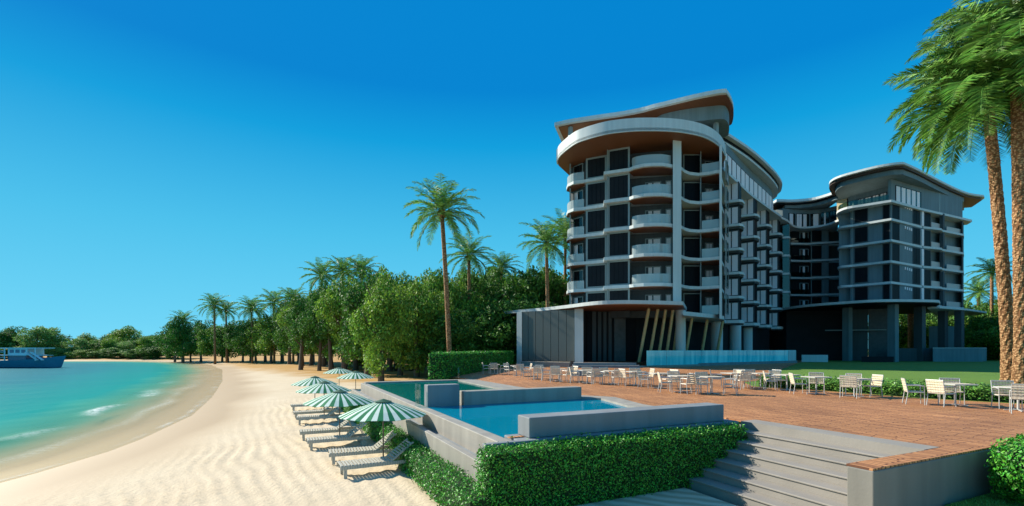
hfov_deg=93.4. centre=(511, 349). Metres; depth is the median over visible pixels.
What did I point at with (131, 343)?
broadleaf tree
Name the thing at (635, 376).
terrace table
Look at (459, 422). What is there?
swimming pool
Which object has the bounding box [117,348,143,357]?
broadleaf tree
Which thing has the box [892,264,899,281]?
window
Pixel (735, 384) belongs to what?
garden chair
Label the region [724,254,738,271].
bay window
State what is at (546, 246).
palm tree
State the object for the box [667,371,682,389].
garden chair
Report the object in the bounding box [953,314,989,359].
broadleaf tree
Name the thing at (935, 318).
broadleaf tree
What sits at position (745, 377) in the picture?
garden chair
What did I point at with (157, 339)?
broadleaf tree
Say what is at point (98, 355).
broadleaf tree
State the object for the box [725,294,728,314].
window
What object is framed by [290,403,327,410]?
sun lounger
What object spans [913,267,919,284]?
window
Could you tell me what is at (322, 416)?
sun lounger
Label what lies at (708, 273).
window
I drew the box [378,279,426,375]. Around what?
broadleaf tree
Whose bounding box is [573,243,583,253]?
window
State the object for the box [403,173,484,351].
palm tree
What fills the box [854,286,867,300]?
window
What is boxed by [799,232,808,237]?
window
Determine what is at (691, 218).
window
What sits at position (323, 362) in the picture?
broadleaf tree
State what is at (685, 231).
hotel building
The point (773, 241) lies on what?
bay window
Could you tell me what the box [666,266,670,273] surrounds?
window
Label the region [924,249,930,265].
window
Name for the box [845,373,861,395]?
garden chair
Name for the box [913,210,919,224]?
window
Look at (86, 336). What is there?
broadleaf tree
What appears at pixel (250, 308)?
palm tree
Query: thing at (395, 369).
slim tree
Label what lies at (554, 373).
garden chair
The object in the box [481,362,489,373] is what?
garden chair
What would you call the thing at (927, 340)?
broadleaf tree
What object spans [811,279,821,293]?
window
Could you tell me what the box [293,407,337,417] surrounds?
sun lounger
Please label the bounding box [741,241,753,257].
bay window
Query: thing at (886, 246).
window
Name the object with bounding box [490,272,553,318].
broadleaf tree
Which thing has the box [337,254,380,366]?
palm tree
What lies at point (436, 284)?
broadleaf tree
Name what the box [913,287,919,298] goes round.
window
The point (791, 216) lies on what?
clerestory window
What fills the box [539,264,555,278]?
broadleaf tree
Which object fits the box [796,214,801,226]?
clerestory window
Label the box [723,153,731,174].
clerestory window
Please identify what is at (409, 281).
broadleaf tree
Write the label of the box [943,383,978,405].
terrace table
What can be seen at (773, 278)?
bay window
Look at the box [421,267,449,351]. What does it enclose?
broadleaf tree
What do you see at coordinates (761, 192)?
clerestory window
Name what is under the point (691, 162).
window
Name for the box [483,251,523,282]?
palm tree
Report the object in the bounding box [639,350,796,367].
glass pool wall
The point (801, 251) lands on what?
window
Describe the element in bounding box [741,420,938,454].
step coping
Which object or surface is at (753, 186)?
clerestory window
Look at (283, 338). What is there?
broadleaf tree
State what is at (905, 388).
garden chair
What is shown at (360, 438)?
sun lounger
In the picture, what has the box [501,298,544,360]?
broadleaf tree
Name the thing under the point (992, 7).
palm tree
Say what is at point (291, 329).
slim tree
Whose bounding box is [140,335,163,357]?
broadleaf tree
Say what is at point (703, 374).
garden chair
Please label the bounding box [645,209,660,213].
window
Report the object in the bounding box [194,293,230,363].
palm tree
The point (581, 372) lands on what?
planter block
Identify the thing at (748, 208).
bay window
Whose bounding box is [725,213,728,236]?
window
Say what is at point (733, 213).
bay window
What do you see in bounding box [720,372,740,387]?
terrace table
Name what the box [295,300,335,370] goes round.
slim tree
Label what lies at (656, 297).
window
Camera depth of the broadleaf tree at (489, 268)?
78.91 m
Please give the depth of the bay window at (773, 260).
84.33 m
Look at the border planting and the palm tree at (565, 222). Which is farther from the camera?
the palm tree at (565, 222)
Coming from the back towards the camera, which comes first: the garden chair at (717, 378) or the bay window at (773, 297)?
the bay window at (773, 297)
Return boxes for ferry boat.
[0,348,65,367]
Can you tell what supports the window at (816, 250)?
in the hotel building
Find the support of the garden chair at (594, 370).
on the paved terrace
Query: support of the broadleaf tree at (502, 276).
on the beach
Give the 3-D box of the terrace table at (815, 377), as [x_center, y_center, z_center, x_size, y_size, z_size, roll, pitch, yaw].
[12.852,1.524,20.390,0.800,0.736,0.800,0,0,-8]
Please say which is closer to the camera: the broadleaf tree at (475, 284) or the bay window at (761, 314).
the broadleaf tree at (475, 284)
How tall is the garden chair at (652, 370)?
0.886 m
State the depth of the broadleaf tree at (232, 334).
121.95 m
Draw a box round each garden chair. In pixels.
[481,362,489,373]
[490,363,497,374]
[503,363,513,371]
[515,364,523,375]
[520,365,530,378]
[533,366,542,379]
[540,366,549,381]
[550,367,561,381]
[560,367,573,381]
[565,366,577,380]
[569,367,579,382]
[582,367,592,382]
[586,368,600,384]
[593,372,602,383]
[599,367,610,383]
[611,369,624,385]
[618,369,632,385]
[629,368,640,383]
[637,369,651,387]
[640,368,654,384]
[657,372,672,392]
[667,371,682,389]
[680,373,699,394]
[689,373,707,394]
[695,372,712,392]
[709,370,721,387]
[723,373,738,394]
[730,369,744,386]
[734,371,751,389]
[736,370,753,388]
[744,369,759,386]
[763,370,781,387]
[763,371,777,390]
[769,370,785,389]
[789,373,807,394]
[809,372,824,393]
[839,375,859,398]
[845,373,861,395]
[860,374,883,396]
[901,378,924,404]
[925,379,956,406]
[939,378,964,404]
[990,380,1022,409]
[1009,384,1023,413]
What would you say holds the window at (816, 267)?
in the hotel building
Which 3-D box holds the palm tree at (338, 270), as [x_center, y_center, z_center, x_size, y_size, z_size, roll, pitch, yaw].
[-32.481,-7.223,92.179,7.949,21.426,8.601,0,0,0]
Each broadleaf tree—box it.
[0,326,27,357]
[0,332,15,347]
[0,346,19,356]
[12,325,55,351]
[31,327,71,356]
[31,334,71,346]
[44,347,75,357]
[52,351,81,357]
[63,349,100,358]
[67,332,100,344]
[69,338,97,353]
[82,350,108,357]
[86,342,101,350]
[96,337,123,357]
[99,330,136,341]
[100,347,128,357]
[102,325,142,341]
[104,350,138,357]
[113,341,137,357]
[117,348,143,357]
[126,339,141,349]
[135,336,155,357]
[135,346,163,358]
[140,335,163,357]
[150,324,181,361]
[160,316,193,363]
[162,346,181,358]
[176,331,199,362]
[182,319,213,362]
[195,324,235,361]
[196,327,219,361]
[209,320,244,361]
[221,324,253,361]
[229,321,263,362]
[231,320,250,361]
[244,313,283,362]
[245,316,276,361]
[263,305,286,362]
[269,304,304,363]
[275,292,315,365]
[279,297,307,362]
[283,300,317,365]
[305,280,340,366]
[307,293,326,366]
[313,274,366,369]
[324,275,374,369]
[332,268,398,374]
[346,271,420,380]
[371,265,404,370]
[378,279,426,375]
[387,274,454,377]
[393,271,424,370]
[405,308,482,368]
[412,267,459,348]
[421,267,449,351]
[433,279,489,351]
[445,288,495,342]
[448,269,483,296]
[455,271,501,308]
[459,298,518,350]
[461,271,521,309]
[463,264,499,285]
[471,302,516,363]
[487,268,542,305]
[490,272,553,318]
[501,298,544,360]
[520,265,560,307]
[528,269,568,305]
[533,301,557,307]
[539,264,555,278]
[541,271,568,307]
[899,314,935,347]
[926,314,951,338]
[926,317,937,345]
[948,315,977,325]
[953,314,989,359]
[964,299,989,318]
[964,300,972,308]
[964,317,999,359]
[965,314,999,359]
[968,294,1012,326]
[977,307,998,359]
[979,325,1000,358]
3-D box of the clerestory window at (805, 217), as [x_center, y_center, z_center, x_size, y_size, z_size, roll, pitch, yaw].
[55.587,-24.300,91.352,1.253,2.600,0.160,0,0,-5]
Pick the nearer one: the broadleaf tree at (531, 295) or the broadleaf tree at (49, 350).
the broadleaf tree at (531, 295)
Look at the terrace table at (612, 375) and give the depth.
26.12 m
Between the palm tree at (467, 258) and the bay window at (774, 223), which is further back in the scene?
the bay window at (774, 223)
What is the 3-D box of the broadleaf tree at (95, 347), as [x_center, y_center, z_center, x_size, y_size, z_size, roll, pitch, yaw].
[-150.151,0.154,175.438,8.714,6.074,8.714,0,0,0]
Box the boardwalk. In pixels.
[575,488,735,505]
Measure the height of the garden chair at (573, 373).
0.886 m
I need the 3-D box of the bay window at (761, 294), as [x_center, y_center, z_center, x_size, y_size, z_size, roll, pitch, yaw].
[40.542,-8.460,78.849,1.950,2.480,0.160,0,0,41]
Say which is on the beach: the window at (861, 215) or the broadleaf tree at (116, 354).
the broadleaf tree at (116, 354)
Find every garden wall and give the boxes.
[802,355,827,361]
[862,357,893,361]
[899,348,932,360]
[929,326,953,347]
[933,348,986,361]
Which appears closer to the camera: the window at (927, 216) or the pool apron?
the pool apron
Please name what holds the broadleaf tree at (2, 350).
on the beach
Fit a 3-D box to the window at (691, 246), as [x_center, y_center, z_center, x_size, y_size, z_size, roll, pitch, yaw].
[21.075,-11.750,56.580,2.015,2.600,0.160,0,0,0]
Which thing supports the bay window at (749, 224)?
in the hotel building
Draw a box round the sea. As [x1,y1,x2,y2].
[0,361,190,444]
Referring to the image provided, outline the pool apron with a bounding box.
[364,379,650,407]
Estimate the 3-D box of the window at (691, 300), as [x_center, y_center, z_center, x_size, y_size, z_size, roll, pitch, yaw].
[21.075,-5.250,56.580,2.015,2.600,0.160,0,0,0]
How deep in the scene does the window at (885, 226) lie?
75.41 m
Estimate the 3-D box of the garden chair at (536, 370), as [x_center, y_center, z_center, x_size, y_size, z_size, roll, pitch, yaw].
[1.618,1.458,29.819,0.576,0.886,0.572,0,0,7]
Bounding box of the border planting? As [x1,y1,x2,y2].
[756,374,1023,402]
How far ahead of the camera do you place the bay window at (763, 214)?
78.57 m
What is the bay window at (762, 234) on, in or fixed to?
in the hotel building
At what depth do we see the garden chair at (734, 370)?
24.47 m
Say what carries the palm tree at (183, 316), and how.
on the beach
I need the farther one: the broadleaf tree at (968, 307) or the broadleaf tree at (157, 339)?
the broadleaf tree at (157, 339)
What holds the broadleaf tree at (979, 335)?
on the lawn at (987, 372)
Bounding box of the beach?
[0,351,438,505]
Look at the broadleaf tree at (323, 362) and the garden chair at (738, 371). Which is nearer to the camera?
the garden chair at (738, 371)
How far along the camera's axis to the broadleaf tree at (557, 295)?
70.85 m
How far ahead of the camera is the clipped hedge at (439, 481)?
11.39 m
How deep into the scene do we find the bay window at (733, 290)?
65.79 m
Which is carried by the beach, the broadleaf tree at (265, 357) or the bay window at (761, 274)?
the broadleaf tree at (265, 357)
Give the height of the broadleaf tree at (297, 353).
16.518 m
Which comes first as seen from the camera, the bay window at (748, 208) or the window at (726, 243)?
the window at (726, 243)
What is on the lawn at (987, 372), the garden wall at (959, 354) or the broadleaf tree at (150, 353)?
the garden wall at (959, 354)
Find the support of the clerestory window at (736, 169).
in the hotel building
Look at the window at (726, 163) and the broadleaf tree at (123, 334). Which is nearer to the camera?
the window at (726, 163)
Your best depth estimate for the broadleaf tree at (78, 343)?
171.38 m
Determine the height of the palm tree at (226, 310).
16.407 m
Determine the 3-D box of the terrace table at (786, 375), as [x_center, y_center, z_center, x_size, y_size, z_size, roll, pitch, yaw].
[12.644,1.524,22.195,0.800,0.736,0.800,0,0,-11]
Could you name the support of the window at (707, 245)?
in the hotel building
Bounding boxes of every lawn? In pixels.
[745,359,1023,403]
[944,488,1023,505]
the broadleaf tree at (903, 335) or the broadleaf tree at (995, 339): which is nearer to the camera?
the broadleaf tree at (995, 339)
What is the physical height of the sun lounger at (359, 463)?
0.807 m
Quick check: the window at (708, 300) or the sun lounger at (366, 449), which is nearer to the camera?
the sun lounger at (366, 449)
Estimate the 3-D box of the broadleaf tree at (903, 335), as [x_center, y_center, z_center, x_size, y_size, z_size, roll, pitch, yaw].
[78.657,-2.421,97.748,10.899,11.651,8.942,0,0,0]
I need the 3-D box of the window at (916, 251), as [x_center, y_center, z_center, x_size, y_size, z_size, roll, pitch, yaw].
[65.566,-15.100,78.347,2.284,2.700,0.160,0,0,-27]
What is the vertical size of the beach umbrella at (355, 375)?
2.035 m
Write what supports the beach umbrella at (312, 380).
on the beach
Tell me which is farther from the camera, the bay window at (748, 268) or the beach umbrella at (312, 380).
the bay window at (748, 268)
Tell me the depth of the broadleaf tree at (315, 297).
80.44 m
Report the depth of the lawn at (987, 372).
43.25 m
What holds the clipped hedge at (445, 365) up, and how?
on the paved terrace
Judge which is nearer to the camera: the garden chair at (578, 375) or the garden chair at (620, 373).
the garden chair at (620, 373)
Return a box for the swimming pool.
[351,381,738,481]
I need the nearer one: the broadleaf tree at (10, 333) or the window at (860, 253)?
the window at (860, 253)
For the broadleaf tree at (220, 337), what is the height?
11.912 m
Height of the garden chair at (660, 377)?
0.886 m
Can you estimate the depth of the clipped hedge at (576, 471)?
10.20 m
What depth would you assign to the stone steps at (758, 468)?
10.30 m
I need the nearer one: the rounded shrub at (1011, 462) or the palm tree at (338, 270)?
the rounded shrub at (1011, 462)
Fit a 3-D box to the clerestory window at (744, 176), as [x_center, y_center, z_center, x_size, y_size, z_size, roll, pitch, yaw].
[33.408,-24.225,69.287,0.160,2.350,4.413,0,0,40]
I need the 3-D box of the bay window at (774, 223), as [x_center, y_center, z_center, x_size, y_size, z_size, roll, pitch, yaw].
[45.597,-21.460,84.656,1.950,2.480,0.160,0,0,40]
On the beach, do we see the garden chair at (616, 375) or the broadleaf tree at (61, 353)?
the broadleaf tree at (61, 353)
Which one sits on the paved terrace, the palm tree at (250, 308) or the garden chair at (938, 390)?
the garden chair at (938, 390)
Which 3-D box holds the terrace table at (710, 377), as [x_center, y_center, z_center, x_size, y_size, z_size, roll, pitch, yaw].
[8.472,1.524,20.557,0.800,0.736,0.800,0,0,-9]
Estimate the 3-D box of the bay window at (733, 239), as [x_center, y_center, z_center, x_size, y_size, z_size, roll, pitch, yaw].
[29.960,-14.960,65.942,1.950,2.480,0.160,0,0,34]
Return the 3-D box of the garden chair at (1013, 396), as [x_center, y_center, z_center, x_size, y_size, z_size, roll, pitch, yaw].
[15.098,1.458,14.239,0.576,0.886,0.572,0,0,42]
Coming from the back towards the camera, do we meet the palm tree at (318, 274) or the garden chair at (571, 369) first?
the palm tree at (318, 274)
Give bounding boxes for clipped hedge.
[340,405,498,505]
[427,350,513,379]
[471,421,748,505]
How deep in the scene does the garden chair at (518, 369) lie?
33.47 m
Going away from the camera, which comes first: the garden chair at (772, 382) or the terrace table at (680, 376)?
the terrace table at (680, 376)
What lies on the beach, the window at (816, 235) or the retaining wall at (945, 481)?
the retaining wall at (945, 481)
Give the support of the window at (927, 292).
in the hotel building
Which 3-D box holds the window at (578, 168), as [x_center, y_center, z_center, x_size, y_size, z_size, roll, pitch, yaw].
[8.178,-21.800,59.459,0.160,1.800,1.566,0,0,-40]
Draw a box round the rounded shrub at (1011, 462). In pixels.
[983,433,1023,503]
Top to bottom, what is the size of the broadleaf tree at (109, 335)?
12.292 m
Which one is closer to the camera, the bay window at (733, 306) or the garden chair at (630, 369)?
the garden chair at (630, 369)
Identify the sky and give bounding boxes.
[0,0,1012,345]
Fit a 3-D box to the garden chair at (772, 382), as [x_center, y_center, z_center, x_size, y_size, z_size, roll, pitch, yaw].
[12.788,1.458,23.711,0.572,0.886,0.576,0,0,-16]
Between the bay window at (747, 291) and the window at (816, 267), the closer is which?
the bay window at (747, 291)
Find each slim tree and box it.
[283,294,313,369]
[286,297,309,367]
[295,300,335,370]
[314,288,339,370]
[394,356,397,370]
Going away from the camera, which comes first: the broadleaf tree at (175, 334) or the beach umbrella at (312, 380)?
the beach umbrella at (312, 380)
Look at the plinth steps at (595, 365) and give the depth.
50.25 m
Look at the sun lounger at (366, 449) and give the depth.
14.70 m
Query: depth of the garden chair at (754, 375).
24.47 m
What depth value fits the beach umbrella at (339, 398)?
17.62 m
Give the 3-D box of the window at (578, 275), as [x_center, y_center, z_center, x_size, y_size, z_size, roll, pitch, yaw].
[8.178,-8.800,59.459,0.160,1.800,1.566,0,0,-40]
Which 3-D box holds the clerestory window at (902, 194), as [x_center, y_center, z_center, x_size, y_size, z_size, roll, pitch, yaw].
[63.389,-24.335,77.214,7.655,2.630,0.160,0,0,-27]
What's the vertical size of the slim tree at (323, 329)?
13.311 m
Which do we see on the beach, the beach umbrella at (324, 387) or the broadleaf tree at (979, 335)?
the beach umbrella at (324, 387)
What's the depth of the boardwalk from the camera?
10.21 m
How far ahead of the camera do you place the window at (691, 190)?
56.54 m
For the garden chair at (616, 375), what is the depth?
25.15 m
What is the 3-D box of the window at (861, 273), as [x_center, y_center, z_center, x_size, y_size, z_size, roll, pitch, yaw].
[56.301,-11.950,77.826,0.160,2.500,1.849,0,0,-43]
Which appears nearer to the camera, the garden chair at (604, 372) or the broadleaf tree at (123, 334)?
the garden chair at (604, 372)
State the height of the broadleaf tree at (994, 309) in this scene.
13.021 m
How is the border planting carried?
on the lawn at (987, 372)
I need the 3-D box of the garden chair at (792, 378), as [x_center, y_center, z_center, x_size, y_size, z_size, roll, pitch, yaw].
[12.170,1.458,20.556,0.572,0.886,0.576,0,0,14]
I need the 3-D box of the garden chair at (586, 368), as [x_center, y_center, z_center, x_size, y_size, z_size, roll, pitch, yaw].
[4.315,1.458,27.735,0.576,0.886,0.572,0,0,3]
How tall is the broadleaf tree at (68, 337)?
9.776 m
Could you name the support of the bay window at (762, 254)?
in the hotel building
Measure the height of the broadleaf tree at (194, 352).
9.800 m
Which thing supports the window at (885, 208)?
in the hotel building
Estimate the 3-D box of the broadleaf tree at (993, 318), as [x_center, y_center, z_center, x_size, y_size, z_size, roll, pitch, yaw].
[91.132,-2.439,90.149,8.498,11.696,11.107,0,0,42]
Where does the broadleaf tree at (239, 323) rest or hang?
on the beach
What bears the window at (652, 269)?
in the hotel building
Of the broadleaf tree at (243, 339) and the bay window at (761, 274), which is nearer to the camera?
the bay window at (761, 274)
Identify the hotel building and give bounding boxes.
[504,89,986,365]
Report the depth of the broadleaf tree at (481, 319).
60.81 m
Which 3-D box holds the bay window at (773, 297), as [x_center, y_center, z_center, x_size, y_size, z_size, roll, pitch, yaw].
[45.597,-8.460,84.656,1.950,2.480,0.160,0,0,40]
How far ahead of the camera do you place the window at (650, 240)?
55.62 m
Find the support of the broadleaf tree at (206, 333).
on the beach
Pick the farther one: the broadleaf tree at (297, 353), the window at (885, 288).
the broadleaf tree at (297, 353)
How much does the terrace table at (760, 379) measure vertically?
0.736 m
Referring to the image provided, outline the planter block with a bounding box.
[573,370,594,375]
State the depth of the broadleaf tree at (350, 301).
59.99 m
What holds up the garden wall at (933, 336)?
on the lawn at (987, 372)
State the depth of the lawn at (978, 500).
8.68 m
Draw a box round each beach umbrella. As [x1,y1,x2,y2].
[291,376,337,407]
[296,381,351,419]
[303,390,373,434]
[323,367,351,373]
[336,371,374,389]
[339,399,425,456]
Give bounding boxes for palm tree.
[166,310,195,359]
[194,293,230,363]
[209,301,242,362]
[231,295,268,362]
[253,288,286,362]
[272,287,307,363]
[299,257,339,360]
[321,255,356,290]
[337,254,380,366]
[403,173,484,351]
[439,231,496,299]
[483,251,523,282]
[516,218,574,306]
[537,208,568,304]
[883,6,1023,379]
[905,0,1023,383]
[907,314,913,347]
[964,256,1012,322]
[964,278,997,307]
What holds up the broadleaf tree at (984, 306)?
on the lawn at (987, 372)
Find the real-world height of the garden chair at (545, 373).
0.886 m
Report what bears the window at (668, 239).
in the hotel building
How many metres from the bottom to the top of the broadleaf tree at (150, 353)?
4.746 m
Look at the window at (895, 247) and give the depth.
75.49 m
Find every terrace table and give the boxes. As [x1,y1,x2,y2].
[603,370,619,383]
[626,371,645,385]
[668,375,688,392]
[699,376,724,393]
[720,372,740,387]
[752,373,773,388]
[773,374,799,390]
[801,376,831,394]
[837,377,871,396]
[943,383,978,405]
[993,386,1023,411]
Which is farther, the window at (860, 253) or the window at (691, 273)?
the window at (860, 253)
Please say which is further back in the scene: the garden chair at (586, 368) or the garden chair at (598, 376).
the garden chair at (586, 368)
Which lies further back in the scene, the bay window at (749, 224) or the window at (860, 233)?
the window at (860, 233)
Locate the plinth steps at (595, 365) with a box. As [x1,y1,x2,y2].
[521,361,638,367]
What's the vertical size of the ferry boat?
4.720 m
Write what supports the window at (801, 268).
in the hotel building
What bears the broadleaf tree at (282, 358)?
on the beach
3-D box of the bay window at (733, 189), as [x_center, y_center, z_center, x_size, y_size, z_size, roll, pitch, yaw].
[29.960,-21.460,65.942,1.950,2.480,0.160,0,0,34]
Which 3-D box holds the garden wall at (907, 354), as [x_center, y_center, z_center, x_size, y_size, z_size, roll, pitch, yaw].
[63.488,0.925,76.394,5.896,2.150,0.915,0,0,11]
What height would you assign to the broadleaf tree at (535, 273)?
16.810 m
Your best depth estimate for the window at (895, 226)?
75.49 m
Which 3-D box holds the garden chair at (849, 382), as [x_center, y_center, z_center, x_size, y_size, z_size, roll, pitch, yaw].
[13.216,1.458,18.902,0.576,0.886,0.572,0,0,45]
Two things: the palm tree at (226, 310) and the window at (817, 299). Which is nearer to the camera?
the window at (817, 299)
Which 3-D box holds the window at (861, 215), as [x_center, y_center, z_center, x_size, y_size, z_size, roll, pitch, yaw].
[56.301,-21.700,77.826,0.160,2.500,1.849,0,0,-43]
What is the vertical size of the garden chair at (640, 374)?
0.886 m
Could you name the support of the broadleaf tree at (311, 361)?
on the beach
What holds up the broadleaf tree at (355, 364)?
on the beach
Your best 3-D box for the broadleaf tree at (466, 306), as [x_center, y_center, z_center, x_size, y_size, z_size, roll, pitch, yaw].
[-7.019,-2.711,63.994,8.746,13.397,7.150,0,0,0]
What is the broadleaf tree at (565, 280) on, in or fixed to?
on the beach
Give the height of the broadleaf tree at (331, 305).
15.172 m
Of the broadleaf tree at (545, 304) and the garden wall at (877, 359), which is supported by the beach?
the broadleaf tree at (545, 304)
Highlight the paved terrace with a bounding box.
[450,360,1023,470]
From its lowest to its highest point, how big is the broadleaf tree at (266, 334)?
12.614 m
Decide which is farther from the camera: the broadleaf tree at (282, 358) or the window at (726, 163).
the broadleaf tree at (282, 358)
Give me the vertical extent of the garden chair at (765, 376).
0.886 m
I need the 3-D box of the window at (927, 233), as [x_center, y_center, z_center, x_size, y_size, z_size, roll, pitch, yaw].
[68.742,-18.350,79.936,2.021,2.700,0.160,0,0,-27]
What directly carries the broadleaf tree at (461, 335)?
on the beach
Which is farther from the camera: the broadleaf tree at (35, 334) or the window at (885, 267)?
the broadleaf tree at (35, 334)
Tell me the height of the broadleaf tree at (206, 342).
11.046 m
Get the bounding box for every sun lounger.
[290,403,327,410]
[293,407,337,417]
[296,407,341,424]
[299,420,356,440]
[306,422,369,449]
[328,430,396,464]
[336,438,413,478]
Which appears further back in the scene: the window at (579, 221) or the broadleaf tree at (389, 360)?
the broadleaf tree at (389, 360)
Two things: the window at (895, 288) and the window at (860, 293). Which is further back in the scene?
the window at (860, 293)
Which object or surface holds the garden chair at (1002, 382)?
on the paved terrace
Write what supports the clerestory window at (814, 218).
in the hotel building
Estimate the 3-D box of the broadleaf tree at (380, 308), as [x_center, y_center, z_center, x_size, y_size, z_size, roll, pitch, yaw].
[-13.736,-2.213,50.769,7.997,12.380,6.118,0,0,44]
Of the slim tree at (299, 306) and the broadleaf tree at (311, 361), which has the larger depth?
the broadleaf tree at (311, 361)
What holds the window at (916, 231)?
in the hotel building
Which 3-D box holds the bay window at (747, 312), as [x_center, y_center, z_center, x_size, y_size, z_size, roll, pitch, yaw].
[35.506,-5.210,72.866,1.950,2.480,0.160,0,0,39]
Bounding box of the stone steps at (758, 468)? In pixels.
[689,430,893,505]
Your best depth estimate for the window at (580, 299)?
59.38 m
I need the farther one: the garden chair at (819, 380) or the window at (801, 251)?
the window at (801, 251)
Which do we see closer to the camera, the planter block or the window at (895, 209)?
the planter block
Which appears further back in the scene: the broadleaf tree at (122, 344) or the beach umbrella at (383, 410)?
the broadleaf tree at (122, 344)
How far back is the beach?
16.97 m
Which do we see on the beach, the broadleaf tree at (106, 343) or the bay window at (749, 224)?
the broadleaf tree at (106, 343)
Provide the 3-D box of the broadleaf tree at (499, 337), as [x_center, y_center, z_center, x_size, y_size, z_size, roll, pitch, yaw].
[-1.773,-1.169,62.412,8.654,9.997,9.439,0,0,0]
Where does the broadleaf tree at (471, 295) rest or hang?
on the beach
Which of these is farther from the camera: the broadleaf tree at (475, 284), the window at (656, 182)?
the broadleaf tree at (475, 284)
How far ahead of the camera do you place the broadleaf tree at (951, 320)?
97.16 m
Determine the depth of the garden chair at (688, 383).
20.27 m
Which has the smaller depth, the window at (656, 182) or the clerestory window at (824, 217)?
the window at (656, 182)
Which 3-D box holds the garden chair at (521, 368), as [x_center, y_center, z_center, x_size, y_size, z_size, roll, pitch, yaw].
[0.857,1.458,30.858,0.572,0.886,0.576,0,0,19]
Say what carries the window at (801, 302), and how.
in the hotel building
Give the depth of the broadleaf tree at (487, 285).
67.90 m
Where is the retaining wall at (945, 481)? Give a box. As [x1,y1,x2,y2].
[847,444,1018,505]
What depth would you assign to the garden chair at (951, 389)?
16.96 m
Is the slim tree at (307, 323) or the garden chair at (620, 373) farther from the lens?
the slim tree at (307, 323)
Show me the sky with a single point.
(157, 156)
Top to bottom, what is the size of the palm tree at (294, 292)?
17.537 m
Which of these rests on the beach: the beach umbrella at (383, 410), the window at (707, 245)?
the beach umbrella at (383, 410)
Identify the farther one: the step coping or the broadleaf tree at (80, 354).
the broadleaf tree at (80, 354)
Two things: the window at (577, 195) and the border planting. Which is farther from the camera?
the window at (577, 195)
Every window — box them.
[573,163,583,172]
[573,190,583,199]
[573,216,583,226]
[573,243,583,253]
[573,270,583,280]
[573,296,583,303]
[645,181,660,184]
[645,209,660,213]
[645,238,660,243]
[645,266,660,273]
[645,294,660,300]
[666,237,670,243]
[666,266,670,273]
[666,294,670,300]
[683,154,699,172]
[683,182,699,200]
[683,210,699,229]
[683,238,699,257]
[683,265,699,285]
[683,293,699,312]
[705,215,712,219]
[705,243,712,248]
[705,270,712,276]
[705,297,712,305]
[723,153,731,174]
[724,182,738,199]
[724,206,738,223]
[724,230,738,247]
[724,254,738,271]
[724,278,738,295]
[724,302,738,319]
[725,160,728,185]
[725,187,728,210]
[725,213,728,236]
[725,240,728,262]
[725,267,728,288]
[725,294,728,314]
[732,159,740,182]
[741,168,748,190]
[741,198,753,214]
[741,219,753,235]
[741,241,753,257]
[741,263,753,279]
[741,284,753,300]
[741,306,753,322]
[749,176,757,197]
[757,210,766,224]
[757,229,766,244]
[757,249,766,264]
[757,269,766,284]
[757,289,766,304]
[757,309,766,324]
[758,184,765,203]
[766,191,771,207]
[770,220,777,232]
[770,237,777,251]
[770,256,777,270]
[770,275,777,288]
[770,293,777,307]
[770,312,777,326]
[788,213,794,224]
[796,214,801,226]
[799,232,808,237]
[799,249,808,254]
[799,266,808,271]
[799,283,808,288]
[799,300,808,304]
[802,214,808,226]
[810,213,818,225]
[811,230,821,241]
[811,245,821,259]
[811,262,821,276]
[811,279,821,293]
[811,296,821,303]
[820,212,828,224]
[830,210,835,221]
[854,208,867,222]
[854,226,867,242]
[854,246,867,262]
[854,267,867,282]
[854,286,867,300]
[882,204,889,218]
[882,222,889,239]
[882,243,889,260]
[882,264,889,281]
[882,284,889,298]
[892,204,899,219]
[892,222,899,240]
[892,243,899,261]
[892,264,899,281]
[892,284,899,298]
[895,185,920,207]
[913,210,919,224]
[913,227,919,244]
[913,247,919,264]
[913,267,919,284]
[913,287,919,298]
[924,212,930,226]
[924,229,930,246]
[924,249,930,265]
[924,269,930,285]
[924,288,930,299]
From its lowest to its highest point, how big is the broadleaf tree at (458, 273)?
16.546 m
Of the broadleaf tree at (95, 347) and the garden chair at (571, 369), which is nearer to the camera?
the garden chair at (571, 369)
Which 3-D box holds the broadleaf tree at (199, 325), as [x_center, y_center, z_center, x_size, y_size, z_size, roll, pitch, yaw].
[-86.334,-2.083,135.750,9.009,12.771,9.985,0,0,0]
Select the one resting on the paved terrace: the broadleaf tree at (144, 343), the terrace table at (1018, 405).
the terrace table at (1018, 405)
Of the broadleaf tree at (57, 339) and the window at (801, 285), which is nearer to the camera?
the window at (801, 285)
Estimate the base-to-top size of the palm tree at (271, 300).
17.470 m
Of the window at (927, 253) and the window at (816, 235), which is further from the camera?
the window at (816, 235)
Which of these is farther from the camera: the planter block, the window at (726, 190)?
the window at (726, 190)
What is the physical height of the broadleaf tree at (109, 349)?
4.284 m
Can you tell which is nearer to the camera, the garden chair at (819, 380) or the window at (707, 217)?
the garden chair at (819, 380)
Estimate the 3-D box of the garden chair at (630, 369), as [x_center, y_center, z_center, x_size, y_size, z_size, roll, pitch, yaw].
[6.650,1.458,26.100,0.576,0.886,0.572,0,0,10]
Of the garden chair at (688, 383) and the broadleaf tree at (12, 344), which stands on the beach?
the broadleaf tree at (12, 344)
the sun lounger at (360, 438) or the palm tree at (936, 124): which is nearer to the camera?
the sun lounger at (360, 438)
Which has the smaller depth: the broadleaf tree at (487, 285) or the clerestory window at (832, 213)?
the broadleaf tree at (487, 285)
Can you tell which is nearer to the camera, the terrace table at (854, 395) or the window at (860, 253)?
the terrace table at (854, 395)
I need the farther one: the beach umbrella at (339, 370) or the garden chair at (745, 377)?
the beach umbrella at (339, 370)
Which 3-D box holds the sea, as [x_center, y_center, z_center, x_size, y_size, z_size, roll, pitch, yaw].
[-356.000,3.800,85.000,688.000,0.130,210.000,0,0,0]

